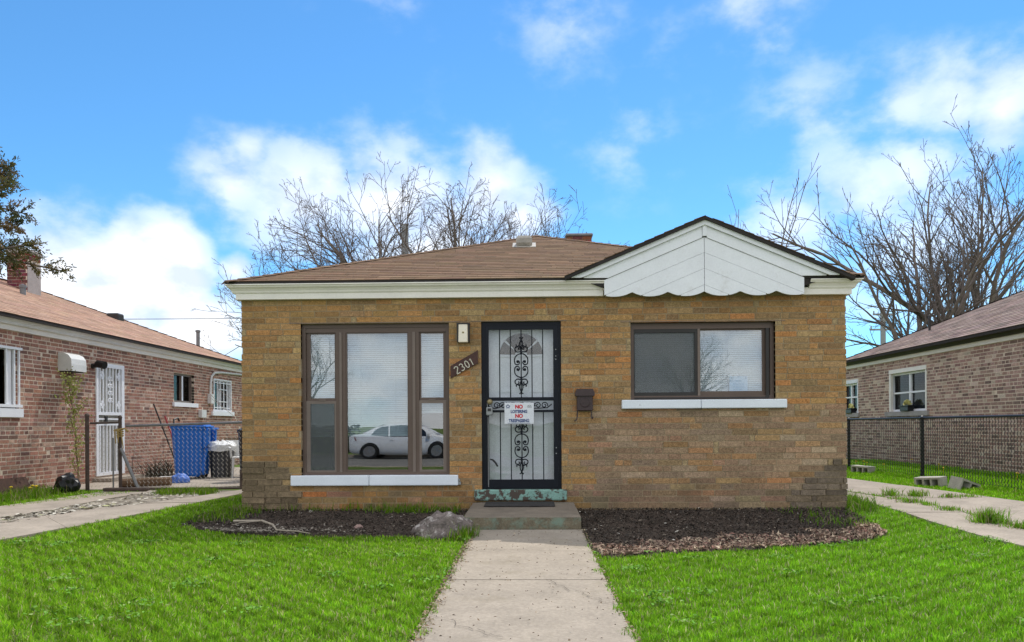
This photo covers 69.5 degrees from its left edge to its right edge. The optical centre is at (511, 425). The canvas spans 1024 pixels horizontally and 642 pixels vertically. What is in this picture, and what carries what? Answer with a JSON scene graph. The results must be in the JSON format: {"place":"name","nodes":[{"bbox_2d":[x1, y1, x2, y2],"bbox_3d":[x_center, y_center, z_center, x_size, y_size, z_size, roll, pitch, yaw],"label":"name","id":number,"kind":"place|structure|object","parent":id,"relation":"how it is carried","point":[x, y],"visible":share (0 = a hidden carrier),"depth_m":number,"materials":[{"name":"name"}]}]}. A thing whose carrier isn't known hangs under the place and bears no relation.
{"place":"outdoors","nodes":[
{"label":"outdoors","id":0,"kind":"place"},
{"bbox_2d":[0,489,242,540],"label":"driveway","id":1,"kind":"structure","parent":0,"point":[25,527],"depth_m":9.09,"materials":[{"name":"concrete"}]},
{"bbox_2d":[0,490,197,522],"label":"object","id":2,"kind":"object","parent":1,"relation":"on","point":[95,505],"visible":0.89,"depth_m":9.45,"materials":[{"name":"grey stone"}]},
{"bbox_2d":[5,490,234,519],"bbox_3d":[-5.391,1.096,9.843,1.295,0.086,4.536,0,0,7],"label":"gravel median","id":3,"kind":"object","parent":1,"relation":"on","point":[134,499],"visible":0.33,"depth_m":10.42,"materials":[{"name":"gravel"},{"name":"stone"}]},
{"bbox_2d":[103,487,148,490],"bbox_3d":[-6.190,1.017,11.844,0.700,0.050,0.120,0,0,1],"label":"iron bar","id":4,"kind":"object","parent":1,"relation":"on","point":[128,488],"visible":0.98,"depth_m":11.79,"materials":[{"name":"brown metal"}]},
{"bbox_2d":[119,448,138,486],"bbox_3d":[-6.199,0.687,11.964,0.353,0.673,0.055,0,0,9],"label":"steel brace","id":5,"kind":"object","parent":1,"relation":"on","point":[129,467],"visible":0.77,"depth_m":11.95,"materials":[{"name":"grey metal"}]},
{"bbox_2d":[191,318,240,318],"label":"power line","id":6,"kind":"object","parent":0,"point":[215,318],"visible":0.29,"depth_m":49.52,"materials":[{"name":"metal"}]},
{"bbox_2d":[0,0,1023,359],"label":"sky","id":7,"kind":"structure","parent":0,"point":[151,137],"materials":[{"name":"blue"}]},
{"bbox_2d":[0,458,1023,641],"bbox_3d":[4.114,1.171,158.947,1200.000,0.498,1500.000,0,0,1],"label":"ground","id":8,"kind":"structure","parent":0,"point":[396,639],"depth_m":4.95,"materials":[{"name":"green plant"}]},
{"bbox_2d":[0,477,29,494],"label":"rusty panel","id":9,"kind":"object","parent":8,"relation":"on","point":[6,483],"visible":0.55,"depth_m":11.56,"materials":[{"name":"brown metal"}]},
{"bbox_2d":[0,147,76,281],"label":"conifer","id":10,"kind":"object","parent":8,"relation":"on","point":[8,180],"visible":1,"depth_m":9.39,"materials":[{"name":"green needle foliage"},{"name":"bark"}]},
{"bbox_2d":[54,472,80,491],"bbox_3d":[-7.107,0.894,11.806,0.393,0.298,0.356,0,0,1],"label":"trash bag","id":11,"kind":"object","parent":8,"relation":"on","point":[70,481],"visible":0.88,"depth_m":11.70,"materials":[{"name":"black plastic"}]},
{"bbox_2d":[0,248,242,487],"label":"brick house","id":12,"kind":"structure","parent":8,"relation":"on","point":[140,375],"depth_m":14.35,"materials":[{"name":"brown brick"}]},
{"bbox_2d":[0,345,23,416],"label":"window","id":13,"kind":"structure","parent":12,"relation":"in","point":[8,409],"depth_m":11.63,"materials":[{"name":"white paint"}]},
{"bbox_2d":[58,352,86,372],"bbox_3d":[-7.751,-1.111,13.019,0.240,0.335,0.430,0,0,1],"label":"vent hood","id":14,"kind":"object","parent":12,"relation":"attached to","point":[67,361],"visible":0.97,"depth_m":12.84,"materials":[{"name":"white plastic"}]},
{"bbox_2d":[91,360,107,368],"bbox_3d":[-7.714,-1.142,13.767,0.293,0.167,0.150,0,0,7],"label":"wall lamp","id":15,"kind":"object","parent":12,"relation":"attached to","point":[100,364],"visible":1,"depth_m":13.73,"materials":[{"name":"black plastic"}]},
{"bbox_2d":[95,364,124,475],"bbox_3d":[-7.867,-0.128,14.388,0.130,2.156,0.956,0,0,1],"label":"security door","id":16,"kind":"structure","parent":12,"relation":"in","point":[109,382],"depth_m":14.36,"materials":[{"name":"white paint"}]},
{"bbox_2d":[172,373,198,407],"bbox_3d":[-7.796,-0.837,17.497,0.180,0.778,1.220,0,0,1],"label":"window","id":17,"kind":"structure","parent":12,"relation":"in","point":[180,403],"depth_m":17.49,"materials":[{"name":"white paint"}]},
{"bbox_2d":[198,410,206,417],"bbox_3d":[-7.685,-0.304,18.335,0.088,0.190,0.260,0,0,1],"label":"outlet cover","id":18,"kind":"object","parent":12,"relation":"attached to","point":[202,413],"visible":1,"depth_m":18.23,"materials":[{"name":"white plastic"}]},
{"bbox_2d":[211,378,234,415],"bbox_3d":[-7.730,-0.748,19.626,0.160,0.958,1.360,0,0,1],"label":"window","id":19,"kind":"structure","parent":12,"relation":"in","point":[216,412],"depth_m":19.60,"materials":[{"name":"white paint"}]},
{"bbox_2d":[208,371,241,403],"bbox_3d":[-7.644,-1.024,19.914,0.100,0.910,2.381,0,0,1],"label":"electric conduit","id":20,"kind":"object","parent":12,"relation":"attached to","point":[210,401],"visible":0.88,"depth_m":18.84,"materials":[{"name":"white plastic"}]},
{"bbox_2d":[50,467,239,490],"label":"yard slab","id":21,"kind":"structure","parent":8,"relation":"on","point":[214,481],"depth_m":13.34,"materials":[{"name":"concrete"}]},
{"bbox_2d":[54,366,93,480],"bbox_3d":[-7.522,0.042,12.709,0.411,2.121,0.786,0,0,13],"label":"sapling","id":22,"kind":"object","parent":21,"relation":"on","point":[70,386],"visible":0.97,"depth_m":12.73,"materials":[{"name":"green plant"}]},
{"bbox_2d":[122,477,171,486],"bbox_3d":[-6.260,0.960,12.631,0.802,0.167,0.160,0,0,-11],"label":"timber log","id":23,"kind":"object","parent":21,"relation":"on","point":[157,481],"visible":0.72,"depth_m":12.59,"materials":[{"name":"brown wood"}]},
{"bbox_2d":[126,456,174,477],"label":"dry weeds","id":24,"kind":"object","parent":21,"relation":"on","point":[160,470],"visible":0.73,"depth_m":15.21,"materials":[{"name":"brown plant"}]},
{"bbox_2d":[153,404,173,457],"bbox_3d":[-7.393,0.289,15.821,0.549,1.529,0.029,0,0,-15],"label":"shovel handle","id":25,"kind":"object","parent":21,"relation":"on","point":[163,430],"visible":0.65,"depth_m":15.79,"materials":[{"name":"brown wood"}]},
{"bbox_2d":[172,473,189,482],"bbox_3d":[-6.103,0.965,13.579,0.324,0.191,0.276,0,0,-29],"label":"blue bag","id":26,"kind":"object","parent":21,"relation":"on","point":[179,479],"visible":0.69,"depth_m":13.49,"materials":[{"name":"blue plastic"}]},
{"bbox_2d":[169,425,218,478],"bbox_3d":[-6.381,0.507,14.799,0.808,1.104,0.602,2,0,-7],"label":"recycling cart","id":27,"kind":"object","parent":21,"relation":"on","point":[192,458],"visible":0.73,"depth_m":14.56,"materials":[{"name":"blue plastic"}]},
{"bbox_2d":[207,440,235,476],"bbox_3d":[-5.923,0.657,15.062,0.593,0.768,0.598,0,0,1],"label":"trash can","id":28,"kind":"object","parent":21,"relation":"on","point":[223,454],"visible":0.84,"depth_m":14.87,"materials":[{"name":"grey plastic"}]},
{"bbox_2d":[228,440,238,477],"bbox_3d":[-5.552,0.674,15.119,0.548,0.762,0.539,0,0,-34],"label":"plastic chair","id":29,"kind":"object","parent":21,"relation":"on","point":[236,454],"visible":0.32,"depth_m":14.85,"materials":[{"name":"white plastic"}]},
{"bbox_2d":[237,428,242,469],"bbox_3d":[-4.936,0.530,14.032,0.540,1.030,0.540,0,0,1],"label":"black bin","id":30,"kind":"object","parent":21,"relation":"on","point":[240,437],"visible":0.16,"depth_m":13.86,"materials":[{"name":"plastic"}]},
{"bbox_2d":[84,413,242,491],"bbox_3d":[-5.118,0.508,12.025,3.695,1.455,0.092,0,0,1],"label":"chain link fence","id":31,"kind":"object","parent":8,"relation":"on","point":[87,471],"visible":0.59,"depth_m":12.04,"materials":[{"name":"metal"}]},
{"bbox_2d":[90,415,121,487],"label":"fence gate","id":32,"kind":"structure","parent":31,"relation":"attached to","point":[119,423],"depth_m":12.02,"materials":[{"name":"metal"}]},
{"bbox_2d":[113,428,128,448],"bbox_3d":[-6.351,0.200,12.032,0.243,0.342,0.122,0,0,1],"label":"rope","id":33,"kind":"object","parent":32,"relation":"attached to","point":[119,432],"visible":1,"depth_m":11.98,"materials":[{"name":"beige fabric"}]},
{"bbox_2d":[209,387,241,420],"bbox_3d":[-4.682,0.088,13.615,1.646,1.978,1.191,0,0,-36],"label":"bare shrub","id":34,"kind":"object","parent":8,"relation":"on","point":[229,407],"visible":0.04,"depth_m":13.29,"materials":[{"name":"plant"}]},
{"bbox_2d":[192,179,410,354],"bbox_3d":[-7.224,-3.848,26.234,7.716,10.210,5.757,0,0,-22],"label":"bare tree","id":35,"kind":"object","parent":8,"relation":"on","point":[296,268],"visible":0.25,"depth_m":25.85,"materials":[{"name":"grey plant"}]},
{"bbox_2d":[182,510,466,536],"bbox_3d":[-2.117,1.069,8.218,3.230,0.083,1.720,0,0,1],"label":"planting bed","id":36,"kind":"object","parent":8,"relation":"on","point":[383,530],"visible":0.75,"depth_m":8.12,"materials":[{"name":"soil"}]},
{"bbox_2d":[232,520,307,532],"bbox_3d":[-2.515,1.051,7.778,1.303,0.054,0.372,0,0,25],"label":"fallen branch","id":37,"kind":"object","parent":36,"relation":"on","point":[247,521],"visible":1,"depth_m":7.93,"materials":[{"name":"wood"}]},
{"bbox_2d":[203,523,405,533],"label":"bed litter","id":38,"kind":"object","parent":36,"relation":"on","point":[258,529],"visible":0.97,"depth_m":7.66,"materials":[{"name":"brown plant"}]},
{"bbox_2d":[228,171,493,324],"bbox_3d":[-5.343,-4.303,28.245,10.248,11.102,6.018,0,0,-23],"label":"bare tree","id":39,"kind":"object","parent":8,"relation":"on","point":[352,244],"visible":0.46,"depth_m":26.94,"materials":[{"name":"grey plant"}]},
{"bbox_2d":[401,223,408,254],"bbox_3d":[-4.556,-3.618,31.628,0.360,10.100,0.342,0,0,1],"label":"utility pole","id":40,"kind":"object","parent":8,"relation":"on","point":[404,250],"visible":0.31,"depth_m":31.50,"materials":[{"name":"brown wood"}]},
{"bbox_2d":[410,510,474,539],"bbox_3d":[-0.697,1.015,7.433,0.674,0.322,0.467,0,0,1],"label":"boulder","id":41,"kind":"object","parent":8,"relation":"on","point":[438,524],"visible":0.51,"depth_m":7.31,"materials":[{"name":"grey stone"}]},
{"bbox_2d":[335,151,554,263],"bbox_3d":[-3.165,-4.523,27.915,9.679,11.500,6.790,0,0,1],"label":"bare tree","id":42,"kind":"object","parent":8,"relation":"on","point":[445,230],"visible":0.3,"depth_m":27.30,"materials":[{"name":"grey plant"}]},
{"bbox_2d":[0,484,905,542],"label":"bed weeds","id":43,"kind":"object","parent":8,"relation":"on","point":[855,502],"visible":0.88,"depth_m":8.89,"materials":[{"name":"green plant"}]},
{"bbox_2d":[410,178,570,250],"bbox_3d":[-0.765,-4.305,29.251,6.298,11.036,6.372,0,0,1],"label":"bare tree","id":44,"kind":"object","parent":8,"relation":"on","point":[455,244],"visible":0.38,"depth_m":28.38,"materials":[{"name":"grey plant"}]},
{"bbox_2d":[0,534,1023,626],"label":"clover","id":45,"kind":"object","parent":8,"relation":"on","point":[651,592],"visible":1,"depth_m":5.04,"materials":[{"name":"green plant"}]},
{"bbox_2d":[464,502,581,529],"bbox_3d":[0.121,1.029,8.317,1.235,0.210,1.358,0,0,1],"label":"front step","id":46,"kind":"object","parent":8,"relation":"on","point":[562,516],"visible":0.73,"depth_m":7.66,"materials":[{"name":"grey concrete"}]},
{"bbox_2d":[484,501,554,506],"bbox_3d":[0.090,0.921,8.711,0.820,0.012,0.460,0,0,1],"label":"doormat","id":47,"kind":"object","parent":46,"relation":"on","point":[525,504],"visible":1,"depth_m":8.61,"materials":[{"name":"rubber"}]},
{"bbox_2d":[182,507,886,557],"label":"mulch","id":48,"kind":"object","parent":8,"relation":"on","point":[652,533],"visible":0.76,"depth_m":7.97,"materials":[{"name":"brown soil"}]},
{"bbox_2d":[593,522,887,554],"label":"dead leaves","id":49,"kind":"object","parent":48,"relation":"on","point":[695,544],"visible":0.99,"depth_m":6.79,"materials":[{"name":"brown plant"}]},
{"bbox_2d":[221,215,867,510],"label":"brick house","id":50,"kind":"structure","parent":8,"relation":"on","point":[352,390],"depth_m":9.01,"materials":[{"name":"beige brick"}]},
{"bbox_2d":[291,323,460,485],"bbox_3d":[-1.669,-0.263,9.096,2.084,1.983,0.209,0,0,1],"label":"window","id":51,"kind":"structure","parent":50,"relation":"in","point":[337,413],"depth_m":9.14,"materials":[{"name":"clear glass"}]},
{"bbox_2d":[456,323,469,342],"bbox_3d":[-0.590,-1.132,8.966,0.160,0.231,0.098,0,0,1],"label":"wall lamp","id":52,"kind":"object","parent":50,"relation":"attached to","point":[463,332],"visible":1,"depth_m":8.93,"materials":[{"name":"white glass"}]},
{"bbox_2d":[450,350,477,377],"bbox_3d":[-0.583,-0.751,9.000,0.335,0.340,0.030,0,0,1],"label":"house number board","id":53,"kind":"object","parent":50,"relation":"attached to","point":[464,364],"visible":1,"depth_m":8.99,"materials":[{"name":"brown wood"}]},
{"bbox_2d":[489,330,553,478],"bbox_3d":[0.119,-0.250,9.169,0.967,2.047,0.062,0,0,1],"label":"front door","id":54,"kind":"structure","parent":50,"relation":"in","point":[494,420],"depth_m":9.15,"materials":[{"name":"white paint"}]},
{"bbox_2d":[485,325,558,487],"bbox_3d":[0.121,-0.234,9.010,0.886,1.989,0.109,0,0,1],"label":"security door","id":55,"kind":"structure","parent":50,"relation":"in","point":[490,483],"depth_m":9.03,"materials":[{"name":"black paint"}]},
{"bbox_2d":[486,403,492,414],"bbox_3d":[-0.276,-0.218,8.997,0.077,0.179,0.050,0,0,1],"label":"lockbox","id":56,"kind":"object","parent":55,"relation":"hanging from","point":[489,410],"visible":1,"depth_m":8.98,"materials":[{"name":"grey metal"}]},
{"bbox_2d":[504,403,533,423],"bbox_3d":[0.087,-0.153,9.017,0.361,0.261,0.012,0,0,1],"label":"warning sign","id":57,"kind":"object","parent":55,"relation":"attached to","point":[518,413],"visible":1,"depth_m":9.01,"materials":[{"name":"white plastic"}]},
{"bbox_2d":[574,389,594,420],"bbox_3d":[0.873,-0.249,8.923,0.249,0.391,0.109,0,0,1],"label":"mailbox","id":58,"kind":"object","parent":50,"relation":"attached to","point":[584,399],"visible":1,"depth_m":8.89,"materials":[{"name":"brown metal"}]},
{"bbox_2d":[621,322,786,408],"bbox_3d":[2.318,-0.736,8.995,1.978,1.047,0.214,0,0,1],"label":"window","id":59,"kind":"structure","parent":50,"relation":"in","point":[657,390],"depth_m":9.07,"materials":[{"name":"clear glass"}]},
{"bbox_2d":[729,376,747,390],"bbox_3d":[2.777,-0.520,9.050,0.220,0.193,0.004,0,0,1],"label":"paper notice","id":60,"kind":"object","parent":59,"relation":"attached to","point":[738,383],"visible":1,"depth_m":9.05,"materials":[{"name":"white paper"}]},
{"bbox_2d":[499,183,629,244],"bbox_3d":[1.206,-3.944,30.294,7.957,10.289,6.218,0,0,39],"label":"bare tree","id":61,"kind":"object","parent":8,"relation":"on","point":[541,218],"visible":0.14,"depth_m":27.69,"materials":[{"name":"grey plant"}]},
{"bbox_2d":[727,153,820,246],"bbox_3d":[8.938,-3.853,25.503,1.351,10.009,4.325,0,0,-20],"label":"sapling","id":62,"kind":"object","parent":8,"relation":"on","point":[789,209],"visible":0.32,"depth_m":24.52,"materials":[{"name":"plant"}]},
{"bbox_2d":[851,465,875,472],"bbox_3d":[7.116,0.904,14.968,0.200,0.190,0.420,0,2,-27],"label":"cinder block","id":63,"kind":"object","parent":8,"relation":"on","point":[862,468],"depth_m":14.88,"materials":[{"name":"grey concrete"}]},
{"bbox_2d":[740,95,1023,328],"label":"bare tree","id":64,"kind":"object","parent":8,"relation":"on","point":[914,309],"visible":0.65,"depth_m":25.51,"materials":[{"name":"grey plant"}]},
{"bbox_2d":[870,307,896,344],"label":"utility pole","id":65,"kind":"object","parent":8,"relation":"on","point":[882,330],"visible":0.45,"depth_m":48.28,"materials":[{"name":"grey wood"}]},
{"bbox_2d":[816,152,1023,347],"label":"bare tree","id":66,"kind":"object","parent":8,"relation":"on","point":[892,326],"visible":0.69,"depth_m":24.31,"materials":[{"name":"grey plant"}]},
{"bbox_2d":[914,476,947,486],"bbox_3d":[6.683,0.909,11.784,0.200,0.190,0.420,-5,-2,-29],"label":"cinder block","id":67,"kind":"object","parent":8,"relation":"on","point":[932,480],"depth_m":11.72,"materials":[{"name":"grey concrete"}]},
{"bbox_2d":[845,290,1023,473],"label":"brick house","id":68,"kind":"structure","parent":8,"relation":"on","point":[969,363],"depth_m":15.58,"materials":[{"name":"brown brick"}]},
{"bbox_2d":[846,403,856,412],"bbox_3d":[9.197,-0.481,20.069,0.156,0.278,0.430,0,0,1],"label":"flower pot","id":69,"kind":"object","parent":68,"relation":"on","point":[850,409],"visible":0.95,"depth_m":19.94,"materials":[{"name":"black plastic"}]},
{"bbox_2d":[846,379,859,416],"bbox_3d":[9.260,-0.744,20.197,0.180,1.006,1.340,0,0,1],"label":"window","id":70,"kind":"structure","parent":68,"relation":"in","point":[854,382],"depth_m":20.05,"materials":[{"name":"white paint"}]},
{"bbox_2d":[884,365,928,416],"bbox_3d":[9.198,-0.788,17.098,0.215,1.116,1.940,0,0,1],"label":"window","id":71,"kind":"structure","parent":68,"relation":"in","point":[917,398],"depth_m":17.09,"materials":[{"name":"white paint"}]},
{"bbox_2d":[898,399,914,410],"bbox_3d":[9.120,-0.484,17.070,0.157,0.284,0.430,0,0,1],"label":"flower pot","id":72,"kind":"object","parent":68,"relation":"on","point":[906,406],"visible":0.99,"depth_m":16.99,"materials":[{"name":"black plastic"}]},
{"bbox_2d":[846,414,1023,490],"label":"chain link fence","id":73,"kind":"object","parent":8,"relation":"on","point":[921,443],"visible":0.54,"depth_m":12.93,"materials":[{"name":"black metal"}]},
{"bbox_2d":[948,476,980,489],"bbox_3d":[6.888,0.918,11.245,0.420,0.190,0.200,17,1,-23],"label":"cinder block","id":74,"kind":"object","parent":8,"relation":"on","point":[959,483],"depth_m":11.17,"materials":[{"name":"grey concrete"}]},
{"bbox_2d":[413,529,635,641],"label":"walkway","id":75,"kind":"structure","parent":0,"point":[571,620],"depth_m":4.76,"materials":[{"name":"concrete"}]},
{"bbox_2d":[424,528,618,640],"bbox_3d":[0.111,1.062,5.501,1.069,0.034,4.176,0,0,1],"label":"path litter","id":76,"kind":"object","parent":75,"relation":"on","point":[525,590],"visible":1,"depth_m":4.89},
{"bbox_2d":[406,529,641,641],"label":"grass edge","id":77,"kind":"object","parent":75,"relation":"on","point":[452,580],"visible":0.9,"depth_m":4.83,"materials":[{"name":"plant"}]},
{"bbox_2d":[846,478,1023,546],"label":"driveway","id":78,"kind":"structure","parent":0,"point":[954,518],"depth_m":8.95,"materials":[{"name":"concrete"}]},
{"bbox_2d":[848,487,1023,528],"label":"crack weeds","id":79,"kind":"object","parent":78,"relation":"on","point":[988,515],"visible":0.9,"depth_m":8.65,"materials":[{"name":"green plant"}]}
]}

